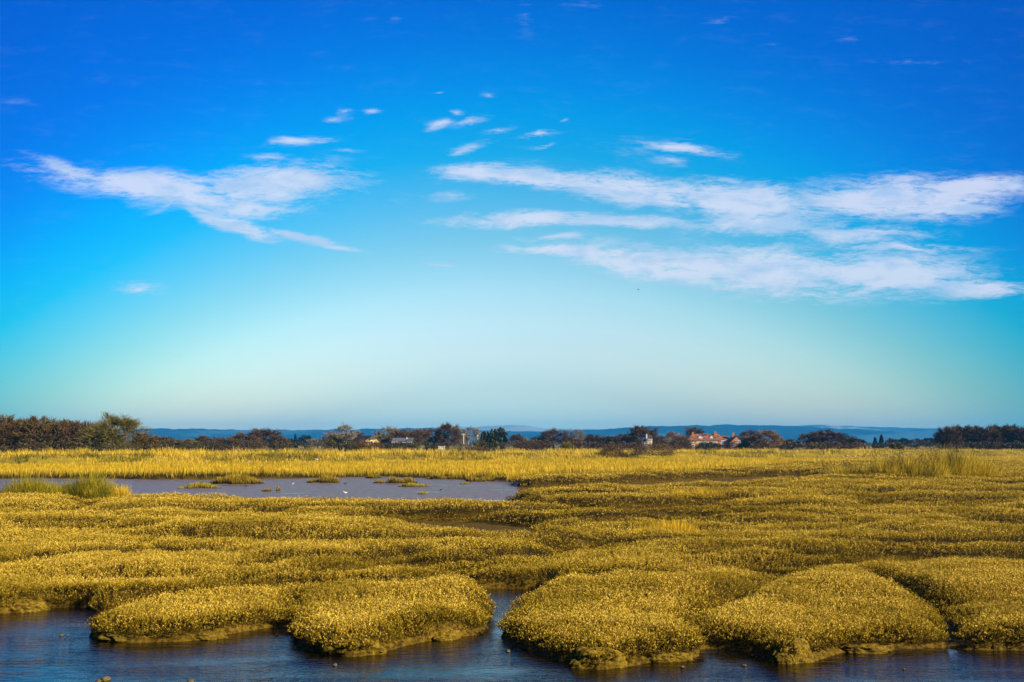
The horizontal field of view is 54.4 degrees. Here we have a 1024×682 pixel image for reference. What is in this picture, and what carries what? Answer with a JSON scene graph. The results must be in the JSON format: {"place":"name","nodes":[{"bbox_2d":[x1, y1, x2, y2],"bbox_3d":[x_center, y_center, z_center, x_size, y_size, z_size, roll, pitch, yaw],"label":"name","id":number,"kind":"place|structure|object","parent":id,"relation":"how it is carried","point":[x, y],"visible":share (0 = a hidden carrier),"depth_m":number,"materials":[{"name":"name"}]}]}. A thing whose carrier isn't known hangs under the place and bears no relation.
{"place":"outdoors","nodes":[
{"label":"outdoors","id":0,"kind":"place"},
{"bbox_2d":[0,445,1023,669],"bbox_3d":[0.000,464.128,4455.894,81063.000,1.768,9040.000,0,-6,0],"label":"ground","id":1,"kind":"structure","parent":0,"point":[362,486],"depth_m":28.46,"materials":[{"name":"plant"}]},
{"bbox_2d":[0,414,26,453],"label":"bare tree","id":2,"kind":"object","parent":1,"relation":"on","point":[9,427],"visible":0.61,"depth_m":193.52,"materials":[{"name":"brown plant"}]},
{"bbox_2d":[8,599,49,612],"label":"mud block","id":3,"kind":"structure","parent":1,"relation":"on","point":[25,605],"depth_m":17.92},
{"bbox_2d":[0,473,75,498],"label":"grass clump","id":4,"kind":"object","parent":1,"relation":"on","point":[22,486],"visible":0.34,"depth_m":49.43,"materials":[{"name":"plant"}]},
{"bbox_2d":[11,415,67,453],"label":"bare tree","id":5,"kind":"object","parent":1,"relation":"on","point":[35,429],"visible":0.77,"depth_m":193.67,"materials":[{"name":"brown plant"}]},
{"bbox_2d":[35,417,73,450],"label":"bare tree","id":6,"kind":"object","parent":1,"relation":"on","point":[66,426],"visible":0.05,"depth_m":204.47,"materials":[{"name":"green plant"}]},
{"bbox_2d":[57,418,97,452],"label":"bare tree","id":7,"kind":"object","parent":1,"relation":"on","point":[72,431],"visible":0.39,"depth_m":193.97,"materials":[{"name":"brown plant"}]},
{"bbox_2d":[0,438,164,454],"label":"hedge","id":8,"kind":"object","parent":1,"relation":"on","point":[82,447],"visible":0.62,"depth_m":174.80,"materials":[{"name":"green plant"}]},
{"bbox_2d":[58,467,119,498],"bbox_3d":[-21.515,7.329,50.546,3.163,1.919,2.869,0,-6,0],"label":"grass clump","id":9,"kind":"object","parent":1,"relation":"on","point":[89,481],"visible":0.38,"depth_m":49.99,"materials":[{"name":"plant"}]},
{"bbox_2d":[78,480,128,499],"bbox_3d":[-20.164,7.436,49.343,2.426,1.298,2.438,3,-7,-30],"label":"grass clump","id":10,"kind":"object","parent":1,"relation":"on","point":[102,491],"visible":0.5,"depth_m":49.02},
{"bbox_2d":[82,430,124,452],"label":"bare tree","id":11,"kind":"object","parent":1,"relation":"on","point":[99,441],"visible":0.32,"depth_m":181.19,"materials":[{"name":"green plant"}]},
{"bbox_2d":[74,411,158,451],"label":"bare tree","id":12,"kind":"object","parent":1,"relation":"on","point":[126,425],"visible":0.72,"depth_m":182.08,"materials":[{"name":"green plant"}]},
{"bbox_2d":[108,483,132,496],"bbox_3d":[-18.191,7.083,46.443,1.476,0.957,1.514,0,-6,0],"label":"grass clump","id":13,"kind":"object","parent":1,"relation":"on","point":[119,492],"visible":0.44,"depth_m":46.31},
{"bbox_2d":[112,442,142,452],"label":"bush","id":14,"kind":"object","parent":1,"relation":"on","point":[121,447],"visible":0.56,"depth_m":158.48,"materials":[{"name":"green plant"}]},
{"bbox_2d":[95,627,160,641],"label":"mud block","id":15,"kind":"structure","parent":1,"relation":"on","point":[115,637],"depth_m":15.25,"materials":[{"name":"soil"}]},
{"bbox_2d":[126,432,160,450],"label":"bare tree","id":16,"kind":"object","parent":1,"relation":"on","point":[140,439],"visible":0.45,"depth_m":182.48,"materials":[{"name":"brown plant"}]},
{"bbox_2d":[153,435,179,449],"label":"bare tree","id":17,"kind":"object","parent":1,"relation":"on","point":[163,438],"visible":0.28,"depth_m":296.07,"materials":[{"name":"brown plant"}]},
{"bbox_2d":[166,438,202,451],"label":"bare tree","id":18,"kind":"object","parent":1,"relation":"on","point":[187,440],"visible":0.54,"depth_m":296.98,"materials":[{"name":"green plant"}]},
{"bbox_2d":[85,577,296,635],"bbox_3d":[-5.402,4.493,17.160,3.362,0.452,4.059,2,-6,-15],"label":"shrub mound","id":19,"kind":"object","parent":1,"relation":"on","point":[209,606],"visible":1,"depth_m":16.35,"materials":[{"name":"yellow plant"}]},
{"bbox_2d":[193,434,223,451],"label":"bare tree","id":20,"kind":"object","parent":1,"relation":"on","point":[201,437],"visible":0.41,"depth_m":316.41,"materials":[{"name":"brown plant"}]},
{"bbox_2d":[194,631,228,639],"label":"mud block","id":21,"kind":"structure","parent":1,"relation":"on","point":[205,635],"depth_m":15.40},
{"bbox_2d":[208,438,245,451],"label":"bare tree","id":22,"kind":"object","parent":1,"relation":"on","point":[229,440],"visible":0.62,"depth_m":316.97,"materials":[{"name":"brown plant"}]},
{"bbox_2d":[224,432,264,450],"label":"bare tree","id":23,"kind":"object","parent":1,"relation":"on","point":[244,437],"visible":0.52,"depth_m":375.21,"materials":[{"name":"brown plant"}]},
{"bbox_2d":[159,437,364,452],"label":"hedge","id":24,"kind":"object","parent":1,"relation":"on","point":[254,442],"visible":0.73,"depth_m":260.47,"materials":[{"name":"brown plant"}]},
{"bbox_2d":[243,428,290,450],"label":"bare tree","id":25,"kind":"object","parent":1,"relation":"on","point":[261,433],"visible":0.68,"depth_m":385.20,"materials":[{"name":"brown plant"}]},
{"bbox_2d":[295,435,311,446],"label":"evergreen tree","id":26,"kind":"object","parent":1,"relation":"on","point":[303,438],"visible":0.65,"depth_m":614.83,"materials":[{"name":"green plant"}]},
{"bbox_2d":[306,438,324,449],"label":"bare tree","id":27,"kind":"object","parent":1,"relation":"on","point":[310,440],"visible":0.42,"depth_m":456.20,"materials":[{"name":"brown plant"}]},
{"bbox_2d":[321,432,354,450],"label":"bare tree","id":28,"kind":"object","parent":1,"relation":"on","point":[336,440],"visible":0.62,"depth_m":340.29,"materials":[{"name":"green plant"}]},
{"bbox_2d":[333,422,360,451],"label":"bare tree","id":29,"kind":"object","parent":1,"relation":"on","point":[342,427],"visible":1,"depth_m":337.82,"materials":[{"name":"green plant"}]},
{"bbox_2d":[319,635,386,654],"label":"mud block","id":30,"kind":"structure","parent":1,"relation":"on","point":[377,647],"depth_m":14.28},
{"bbox_2d":[349,437,378,451],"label":"bush","id":31,"kind":"object","parent":1,"relation":"on","point":[362,446],"visible":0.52,"depth_m":176.64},
{"bbox_2d":[351,436,380,449],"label":"yellow house","id":32,"kind":"structure","parent":1,"relation":"on","point":[371,438],"depth_m":329.50,"materials":[{"name":"beige brick"}]},
{"bbox_2d":[375,433,390,448],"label":"bare tree","id":33,"kind":"object","parent":1,"relation":"on","point":[384,440],"visible":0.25,"depth_m":435.57,"materials":[{"name":"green plant"}]},
{"bbox_2d":[371,425,401,449],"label":"bare tree","id":34,"kind":"object","parent":1,"relation":"on","point":[388,430],"visible":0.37,"depth_m":447.84,"materials":[{"name":"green plant"}]},
{"bbox_2d":[287,573,494,650],"bbox_3d":[-1.972,4.406,16.651,3.518,0.530,4.860,1,-6,-13],"label":"shrub mound","id":35,"kind":"object","parent":1,"relation":"on","point":[347,621],"visible":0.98,"depth_m":16.32,"materials":[{"name":"yellow plant"}]},
{"bbox_2d":[386,428,418,442],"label":"bare tree","id":36,"kind":"object","parent":1,"relation":"on","point":[400,433],"visible":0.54,"depth_m":425.26,"materials":[{"name":"brown plant"}]},
{"bbox_2d":[391,437,413,449],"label":"white bungalow","id":37,"kind":"object","parent":1,"relation":"on","point":[402,439],"visible":0.37,"depth_m":359.90,"materials":[{"name":"paint"}]},
{"bbox_2d":[400,428,432,445],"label":"bare tree","id":38,"kind":"object","parent":1,"relation":"on","point":[417,433],"visible":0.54,"depth_m":425.40,"materials":[{"name":"brown plant"}]},
{"bbox_2d":[398,482,434,486],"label":"grass islet","id":39,"kind":"object","parent":1,"relation":"on","point":[409,484],"depth_m":69.97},
{"bbox_2d":[422,436,446,449],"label":"bush","id":40,"kind":"object","parent":1,"relation":"on","point":[433,439],"visible":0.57,"depth_m":395.84,"materials":[{"name":"green plant"}]},
{"bbox_2d":[428,627,461,640],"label":"mud block","id":41,"kind":"structure","parent":1,"relation":"on","point":[444,634],"depth_m":15.33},
{"bbox_2d":[381,439,511,451],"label":"hedge","id":42,"kind":"object","parent":1,"relation":"on","point":[406,444],"visible":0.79,"depth_m":298.22,"materials":[{"name":"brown plant"}]},
{"bbox_2d":[434,421,462,449],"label":"bare tree","id":43,"kind":"object","parent":1,"relation":"on","point":[447,427],"visible":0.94,"depth_m":396.84,"materials":[{"name":"brown plant"}]},
{"bbox_2d":[458,426,480,448],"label":"bare tree","id":44,"kind":"object","parent":1,"relation":"on","point":[476,434],"visible":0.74,"depth_m":417.46,"materials":[{"name":"brown plant"}]},
{"bbox_2d":[452,443,500,452],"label":"bush","id":45,"kind":"object","parent":1,"relation":"on","point":[475,448],"visible":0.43,"depth_m":166.28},
{"bbox_2d":[479,431,489,449],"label":"conifer","id":46,"kind":"object","parent":1,"relation":"on","point":[483,437],"visible":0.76,"depth_m":357.41,"materials":[{"name":"green plant"}]},
{"bbox_2d":[486,428,499,449],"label":"evergreen tree","id":47,"kind":"object","parent":1,"relation":"on","point":[491,435],"visible":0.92,"depth_m":347.33,"materials":[{"name":"green plant"}]},
{"bbox_2d":[494,427,509,448],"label":"evergreen tree","id":48,"kind":"object","parent":1,"relation":"on","point":[502,433],"visible":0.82,"depth_m":349.21,"materials":[{"name":"green plant"}]},
{"bbox_2d":[0,459,1023,644],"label":"saltmarsh shrub","id":49,"kind":"object","parent":1,"relation":"on","point":[954,571],"visible":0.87,"depth_m":26.42,"materials":[{"name":"yellow plant"}]},
{"bbox_2d":[0,455,1023,480],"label":"cordgrass","id":50,"kind":"object","parent":1,"relation":"on","point":[514,468],"visible":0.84,"depth_m":101.72,"materials":[{"name":"plant"}]},
{"bbox_2d":[0,446,1023,464],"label":"rough grass","id":51,"kind":"structure","parent":1,"relation":"on","point":[181,453],"depth_m":150.61,"materials":[{"name":"plant"}]},
{"bbox_2d":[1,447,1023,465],"bbox_3d":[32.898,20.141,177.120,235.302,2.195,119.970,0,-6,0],"label":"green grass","id":52,"kind":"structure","parent":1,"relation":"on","point":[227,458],"depth_m":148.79,"materials":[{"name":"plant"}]},
{"bbox_2d":[509,433,522,449],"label":"bare tree","id":53,"kind":"object","parent":1,"relation":"on","point":[514,437],"visible":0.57,"depth_m":455.79,"materials":[{"name":"brown plant"}]},
{"bbox_2d":[513,439,540,449],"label":"bare tree","id":54,"kind":"object","parent":1,"relation":"on","point":[528,443],"visible":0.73,"depth_m":416.38,"materials":[{"name":"brown plant"}]},
{"bbox_2d":[531,436,552,449],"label":"bare tree","id":55,"kind":"object","parent":1,"relation":"on","point":[538,438],"visible":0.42,"depth_m":425.32,"materials":[{"name":"brown plant"}]},
{"bbox_2d":[536,427,572,449],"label":"bare tree","id":56,"kind":"object","parent":1,"relation":"on","point":[549,434],"visible":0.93,"depth_m":425.84,"materials":[{"name":"brown plant"}]},
{"bbox_2d":[559,439,577,452],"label":"bush","id":57,"kind":"object","parent":1,"relation":"on","point":[568,446],"visible":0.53,"depth_m":238.24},
{"bbox_2d":[559,437,584,448],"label":"bare tree","id":58,"kind":"object","parent":1,"relation":"on","point":[575,440],"visible":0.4,"depth_m":426.12,"materials":[{"name":"brown plant"}]},
{"bbox_2d":[569,429,586,442],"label":"bare tree","id":59,"kind":"object","parent":1,"relation":"on","point":[580,433],"visible":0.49,"depth_m":446.82,"materials":[{"name":"brown plant"}]},
{"bbox_2d":[504,437,670,451],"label":"hedge","id":60,"kind":"object","parent":1,"relation":"on","point":[557,443],"visible":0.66,"depth_m":298.28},
{"bbox_2d":[581,433,604,449],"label":"bare tree","id":61,"kind":"object","parent":1,"relation":"on","point":[589,437],"visible":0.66,"depth_m":454.18,"materials":[{"name":"brown plant"}]},
{"bbox_2d":[568,646,627,668],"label":"mud block","id":62,"kind":"structure","parent":1,"relation":"on","point":[579,658],"depth_m":13.45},
{"bbox_2d":[593,436,618,447],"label":"bare tree","id":63,"kind":"object","parent":1,"relation":"on","point":[608,439],"visible":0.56,"depth_m":453.99,"materials":[{"name":"brown plant"}]},
{"bbox_2d":[495,569,718,661],"bbox_3d":[1.707,4.332,16.245,3.941,0.585,5.948,0,-6,0],"label":"shrub mound","id":64,"kind":"object","parent":1,"relation":"on","point":[654,619],"visible":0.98,"depth_m":15.95,"materials":[{"name":"yellow plant"}]},
{"bbox_2d":[599,442,627,457],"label":"bush","id":65,"kind":"object","parent":1,"relation":"on","point":[620,450],"visible":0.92,"depth_m":170.48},
{"bbox_2d":[611,433,638,449],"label":"bare tree","id":66,"kind":"object","parent":1,"relation":"on","point":[619,437],"visible":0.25,"depth_m":453.67,"materials":[{"name":"brown plant"}]},
{"bbox_2d":[622,424,664,448],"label":"bare tree","id":67,"kind":"object","parent":1,"relation":"on","point":[636,433],"visible":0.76,"depth_m":436.01,"materials":[{"name":"brown plant"}]},
{"bbox_2d":[625,441,678,455],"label":"bush","id":68,"kind":"object","parent":1,"relation":"on","point":[643,447],"visible":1,"depth_m":170.43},
{"bbox_2d":[623,517,705,535],"bbox_3d":[4.807,5.842,30.835,3.171,0.875,1.596,0,-6,0],"label":"grass clump","id":69,"kind":"object","parent":1,"relation":"on","point":[673,527],"visible":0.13,"depth_m":30.81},
{"bbox_2d":[645,650,692,662],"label":"mud block","id":70,"kind":"structure","parent":1,"relation":"on","point":[675,656],"depth_m":13.81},
{"bbox_2d":[669,433,695,449],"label":"bush","id":71,"kind":"object","parent":1,"relation":"on","point":[683,440],"visible":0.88,"depth_m":396.66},
{"bbox_2d":[685,426,705,436],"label":"bare tree","id":72,"kind":"object","parent":1,"relation":"on","point":[689,431],"visible":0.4,"depth_m":554.27,"materials":[{"name":"brown plant"}]},
{"bbox_2d":[666,485,726,498],"bbox_3d":[8.929,7.479,48.940,3.363,0.799,1.745,0,-6,0],"label":"grass clump","id":73,"kind":"object","parent":1,"relation":"on","point":[702,492],"visible":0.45,"depth_m":48.67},
{"bbox_2d":[668,431,741,448],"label":"brick terrace","id":74,"kind":"structure","parent":1,"relation":"on","point":[733,441],"depth_m":478.08,"materials":[{"name":"ceramic"}]},
{"bbox_2d":[693,441,725,449],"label":"bush","id":75,"kind":"object","parent":1,"relation":"on","point":[706,445],"visible":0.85,"depth_m":426.03,"materials":[{"name":"green plant"}]},
{"bbox_2d":[738,429,761,442],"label":"bare tree","id":76,"kind":"object","parent":1,"relation":"on","point":[750,432],"visible":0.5,"depth_m":466.46,"materials":[{"name":"brown plant"}]},
{"bbox_2d":[738,434,766,449],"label":"bare tree","id":77,"kind":"object","parent":1,"relation":"on","point":[745,442],"visible":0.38,"depth_m":426.02,"materials":[{"name":"plant"}]},
{"bbox_2d":[751,438,773,449],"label":"bush","id":78,"kind":"object","parent":1,"relation":"on","point":[759,440],"visible":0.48,"depth_m":376.96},
{"bbox_2d":[750,428,782,445],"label":"bare tree","id":79,"kind":"object","parent":1,"relation":"on","point":[775,436],"visible":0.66,"depth_m":421.28,"materials":[{"name":"brown plant"}]},
{"bbox_2d":[729,491,821,504],"bbox_3d":[12.388,7.382,46.277,4.861,0.916,2.094,0,-6,0],"label":"grass clump","id":80,"kind":"object","parent":1,"relation":"on","point":[767,498],"visible":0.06,"depth_m":46.24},
{"bbox_2d":[772,439,802,449],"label":"bare tree","id":81,"kind":"object","parent":1,"relation":"on","point":[786,442],"visible":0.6,"depth_m":434.56,"materials":[{"name":"brown plant"}]},
{"bbox_2d":[766,637,814,663],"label":"mud block","id":82,"kind":"structure","parent":1,"relation":"on","point":[778,656],"depth_m":13.72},
{"bbox_2d":[747,439,871,450],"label":"hedge","id":83,"kind":"object","parent":1,"relation":"on","point":[801,443],"visible":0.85,"depth_m":328.03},
{"bbox_2d":[804,442,827,449],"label":"bush","id":84,"kind":"object","parent":1,"relation":"on","point":[815,443],"visible":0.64,"depth_m":396.61,"materials":[{"name":"green plant"}]},
{"bbox_2d":[691,570,949,654],"bbox_3d":[5.300,4.376,16.526,3.679,0.557,6.565,-3,-7,25],"label":"shrub mound","id":85,"kind":"object","parent":1,"relation":"on","point":[791,620],"visible":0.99,"depth_m":15.76,"materials":[{"name":"yellow plant"}]},
{"bbox_2d":[801,429,851,449],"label":"bare tree","id":86,"kind":"object","parent":1,"relation":"on","point":[818,436],"visible":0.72,"depth_m":423.95,"materials":[{"name":"brown plant"}]},
{"bbox_2d":[820,461,868,477],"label":"grass clump","id":87,"kind":"object","parent":1,"relation":"on","point":[841,471],"visible":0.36,"depth_m":75.73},
{"bbox_2d":[829,436,861,449],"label":"bare tree","id":88,"kind":"object","parent":1,"relation":"on","point":[852,439],"visible":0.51,"depth_m":424.83,"materials":[{"name":"brown plant"}]},
{"bbox_2d":[838,643,891,653],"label":"mud block","id":89,"kind":"structure","parent":1,"relation":"on","point":[870,648],"depth_m":14.40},
{"bbox_2d":[888,442,904,449],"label":"bush","id":90,"kind":"object","parent":1,"relation":"on","point":[892,446],"visible":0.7,"depth_m":327.14,"materials":[{"name":"green plant"}]},
{"bbox_2d":[859,448,958,477],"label":"grass clump","id":91,"kind":"object","parent":1,"relation":"on","point":[910,467],"visible":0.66,"depth_m":73.32,"materials":[{"name":"plant"}]},
{"bbox_2d":[906,438,925,447],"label":"bare tree","id":92,"kind":"object","parent":1,"relation":"on","point":[917,441],"visible":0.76,"depth_m":555.98,"materials":[{"name":"brown plant"}]},
{"bbox_2d":[866,440,1023,450],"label":"hedge","id":93,"kind":"object","parent":1,"relation":"on","point":[939,444],"visible":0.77,"depth_m":333.01,"materials":[{"name":"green plant"}]},
{"bbox_2d":[932,425,965,449],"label":"bare tree","id":94,"kind":"object","parent":1,"relation":"on","point":[942,437],"visible":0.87,"depth_m":341.28,"materials":[{"name":"brown plant"}]},
{"bbox_2d":[909,442,999,476],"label":"grass clump","id":95,"kind":"object","parent":1,"relation":"on","point":[951,462],"visible":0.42,"depth_m":75.44,"materials":[{"name":"plant"}]},
{"bbox_2d":[942,423,976,449],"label":"bare tree","id":96,"kind":"object","parent":1,"relation":"on","point":[966,432],"visible":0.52,"depth_m":349.12,"materials":[{"name":"brown plant"}]},
{"bbox_2d":[971,425,1003,449],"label":"bare tree","id":97,"kind":"object","parent":1,"relation":"on","point":[982,435],"visible":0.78,"depth_m":342.30,"materials":[{"name":"brown plant"}]},
{"bbox_2d":[966,457,1008,477],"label":"grass clump","id":98,"kind":"object","parent":1,"relation":"on","point":[992,469],"visible":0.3,"depth_m":75.68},
{"bbox_2d":[985,423,1015,449],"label":"bare tree","id":99,"kind":"object","parent":1,"relation":"on","point":[1004,430],"visible":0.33,"depth_m":349.03,"materials":[{"name":"brown plant"}]},
{"bbox_2d":[1007,425,1023,449],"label":"bare tree","id":100,"kind":"object","parent":1,"relation":"on","point":[1016,435],"visible":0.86,"depth_m":342.92,"materials":[{"name":"brown plant"}]},
{"bbox_2d":[0,478,1023,681],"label":"water","id":101,"kind":"structure","parent":0,"point":[35,647],"depth_m":13.69,"materials":[{"name":"liquid"}]},
{"bbox_2d":[33,478,100,496],"bbox_3d":[-22.457,7.564,50.410,3.769,1.424,2.752,0,-6,0],"label":"grass clump","id":102,"kind":"object","parent":101,"relation":"on","point":[65,487],"visible":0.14,"depth_m":49.97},
{"bbox_2d":[178,481,221,487],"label":"grass islet","id":103,"kind":"object","parent":101,"relation":"on","point":[200,485],"depth_m":67.54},
{"bbox_2d":[208,473,265,483],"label":"grass islet","id":104,"kind":"object","parent":101,"relation":"on","point":[237,479],"depth_m":75.03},
{"bbox_2d":[306,474,339,482],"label":"grass islet","id":105,"kind":"object","parent":101,"relation":"on","point":[326,478],"depth_m":77.34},
{"bbox_2d":[385,476,417,482],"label":"grass islet","id":106,"kind":"object","parent":101,"relation":"on","point":[398,480],"depth_m":76.39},
{"bbox_2d":[427,472,456,478],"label":"grass islet","id":107,"kind":"object","parent":101,"relation":"on","point":[449,476],"depth_m":85.25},
{"bbox_2d":[465,475,493,481],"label":"grass islet","id":108,"kind":"object","parent":101,"relation":"on","point":[475,479],"depth_m":80.01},
{"bbox_2d":[0,0,1023,429],"label":"sky","id":109,"kind":"structure","parent":0,"point":[215,214],"materials":[{"name":"blue"}]},
{"bbox_2d":[120,424,944,444],"bbox_3d":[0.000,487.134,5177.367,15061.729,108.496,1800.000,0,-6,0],"label":"hills","id":110,"kind":"structure","parent":0,"point":[794,432],"depth_m":4769.01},
{"bbox_2d":[426,424,988,431],"bbox_3d":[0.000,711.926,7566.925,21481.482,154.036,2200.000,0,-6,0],"label":"hills","id":111,"kind":"structure","parent":0,"point":[524,428],"depth_m":7318.90,"materials":[{"name":"blue"}]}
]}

